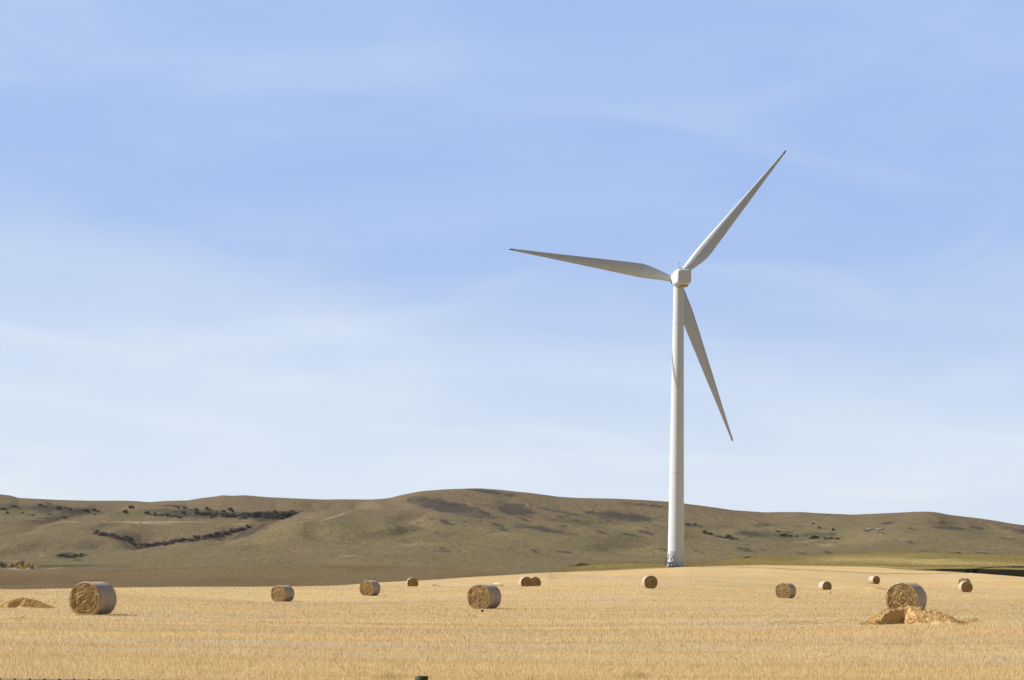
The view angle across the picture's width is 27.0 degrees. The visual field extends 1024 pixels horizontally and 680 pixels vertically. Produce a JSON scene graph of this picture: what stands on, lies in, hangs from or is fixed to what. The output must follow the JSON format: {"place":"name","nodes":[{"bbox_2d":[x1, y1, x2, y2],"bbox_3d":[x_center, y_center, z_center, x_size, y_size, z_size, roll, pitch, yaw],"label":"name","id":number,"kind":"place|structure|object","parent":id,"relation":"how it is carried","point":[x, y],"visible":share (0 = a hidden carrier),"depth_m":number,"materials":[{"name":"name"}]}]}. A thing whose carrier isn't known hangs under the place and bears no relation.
{"place":"outdoors","nodes":[
{"label":"outdoors","id":0,"kind":"place"},
{"bbox_2d":[0,488,1023,589],"bbox_3d":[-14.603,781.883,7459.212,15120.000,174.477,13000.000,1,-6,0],"label":"hills","id":1,"kind":"structure","parent":0,"point":[445,534],"depth_m":2280.61,"materials":[{"name":"brown plant"}]},
{"bbox_2d":[37,564,127,567],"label":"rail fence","id":2,"kind":"object","parent":1,"relation":"on","point":[94,565],"visible":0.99,"depth_m":1653.56,"materials":[{"name":"brown wood"}]},
{"bbox_2d":[251,512,260,517],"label":"shrub","id":3,"kind":"object","parent":1,"relation":"on","point":[255,514],"visible":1,"depth_m":2812.60,"materials":[{"name":"green plant"}]},
{"bbox_2d":[0,552,1023,679],"bbox_3d":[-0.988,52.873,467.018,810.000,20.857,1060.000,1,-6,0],"label":"field","id":4,"kind":"structure","parent":0,"point":[938,577],"depth_m":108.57,"materials":[{"name":"beige plant"}]},
{"bbox_2d":[5,615,30,620],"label":"loose straw","id":5,"kind":"object","parent":4,"relation":"on","point":[17,618],"visible":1,"depth_m":88.45,"materials":[{"name":"beige plant"}]},
{"bbox_2d":[0,598,54,607],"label":"straw heap","id":6,"kind":"object","parent":4,"relation":"on","point":[24,603],"visible":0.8,"depth_m":119.56,"materials":[{"name":"beige plant"}]},
{"bbox_2d":[69,581,117,614],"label":"round bale","id":7,"kind":"object","parent":4,"relation":"on","point":[88,598],"visible":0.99,"depth_m":105.47,"materials":[{"name":"plant"}]},
{"bbox_2d":[0,675,427,679],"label":"wire fence","id":8,"kind":"object","parent":4,"relation":"on","point":[420,677],"visible":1,"depth_m":21.67,"materials":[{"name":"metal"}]},
{"bbox_2d":[270,585,294,601],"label":"round bale","id":9,"kind":"object","parent":4,"relation":"on","point":[283,593],"visible":1,"depth_m":205.88,"materials":[{"name":"plant"}]},
{"bbox_2d":[359,580,380,595],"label":"round bale","id":10,"kind":"object","parent":4,"relation":"on","point":[370,588],"visible":1,"depth_m":231.72,"materials":[{"name":"plant"}]},
{"bbox_2d":[406,578,418,585],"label":"round bale","id":11,"kind":"object","parent":4,"relation":"on","point":[412,582],"visible":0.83,"depth_m":319.11,"materials":[{"name":"plant"}]},
{"bbox_2d":[467,583,501,608],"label":"round bale","id":12,"kind":"object","parent":4,"relation":"on","point":[484,596],"visible":0.99,"depth_m":141.30,"materials":[{"name":"plant"}]},
{"bbox_2d":[519,576,532,586],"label":"round bale","id":13,"kind":"object","parent":4,"relation":"on","point":[525,581],"visible":0.9,"depth_m":301.29,"materials":[{"name":"plant"}]},
{"bbox_2d":[531,576,540,585],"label":"round bale","id":14,"kind":"object","parent":4,"relation":"on","point":[536,581],"visible":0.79,"depth_m":308.21,"materials":[{"name":"plant"}]},
{"bbox_2d":[570,563,589,565],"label":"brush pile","id":15,"kind":"object","parent":4,"relation":"on","point":[580,564],"visible":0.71,"depth_m":501.70,"materials":[{"name":"brown plant"}]},
{"bbox_2d":[509,150,785,566],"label":"wind turbine","id":16,"kind":"object","parent":4,"relation":"on","point":[679,279],"visible":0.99,"depth_m":496.12,"materials":[{"name":"white paint"}]},
{"bbox_2d":[670,551,673,560],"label":"door","id":17,"kind":"structure","parent":16,"relation":"in","point":[671,553],"depth_m":488.87,"materials":[{"name":"metal"}]},
{"bbox_2d":[642,575,657,588],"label":"round bale","id":18,"kind":"object","parent":4,"relation":"on","point":[649,581],"visible":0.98,"depth_m":260.57,"materials":[{"name":"plant"}]},
{"bbox_2d":[508,551,1023,574],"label":"grass","id":19,"kind":"structure","parent":4,"relation":"on","point":[566,569],"depth_m":542.43,"materials":[{"name":"plant"}]},
{"bbox_2d":[775,582,795,597],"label":"round bale","id":20,"kind":"object","parent":4,"relation":"on","point":[785,590],"visible":0.98,"depth_m":216.89,"materials":[{"name":"plant"}]},
{"bbox_2d":[771,618,861,624],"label":"loose straw","id":21,"kind":"object","parent":4,"relation":"on","point":[794,622],"visible":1,"depth_m":89.57,"materials":[{"name":"beige plant"}]},
{"bbox_2d":[818,581,831,589],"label":"round bale","id":22,"kind":"object","parent":4,"relation":"on","point":[824,585],"visible":0.88,"depth_m":351.07,"materials":[{"name":"plant"}]},
{"bbox_2d":[859,587,886,589],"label":"straw heap","id":23,"kind":"object","parent":4,"relation":"on","point":[874,588],"visible":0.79,"depth_m":335.10,"materials":[{"name":"beige plant"}]},
{"bbox_2d":[868,576,879,583],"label":"round bale","id":24,"kind":"object","parent":4,"relation":"on","point":[874,579],"visible":0.98,"depth_m":410.88,"materials":[{"name":"plant"}]},
{"bbox_2d":[885,581,926,608],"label":"round bale","id":25,"kind":"object","parent":4,"relation":"on","point":[902,594],"visible":0.81,"depth_m":109.56,"materials":[{"name":"plant"}]},
{"bbox_2d":[858,605,968,624],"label":"straw heap","id":26,"kind":"object","parent":4,"relation":"on","point":[915,615],"visible":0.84,"depth_m":89.25,"materials":[{"name":"beige plant"}]},
{"bbox_2d":[958,578,970,583],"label":"round bale","id":27,"kind":"object","parent":4,"relation":"on","point":[963,579],"visible":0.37,"depth_m":378.29,"materials":[{"name":"plant"}]},
{"bbox_2d":[958,581,972,591],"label":"round bale","id":28,"kind":"object","parent":4,"relation":"on","point":[965,586],"visible":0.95,"depth_m":306.29,"materials":[{"name":"plant"}]},
{"bbox_2d":[963,618,982,622],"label":"straw heap","id":29,"kind":"object","parent":4,"relation":"on","point":[972,620],"visible":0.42,"depth_m":91.12,"materials":[{"name":"beige plant"}]},
{"bbox_2d":[0,0,1023,524],"label":"sky","id":30,"kind":"structure","parent":0,"point":[260,248],"materials":[{"name":"blue"}]}
]}

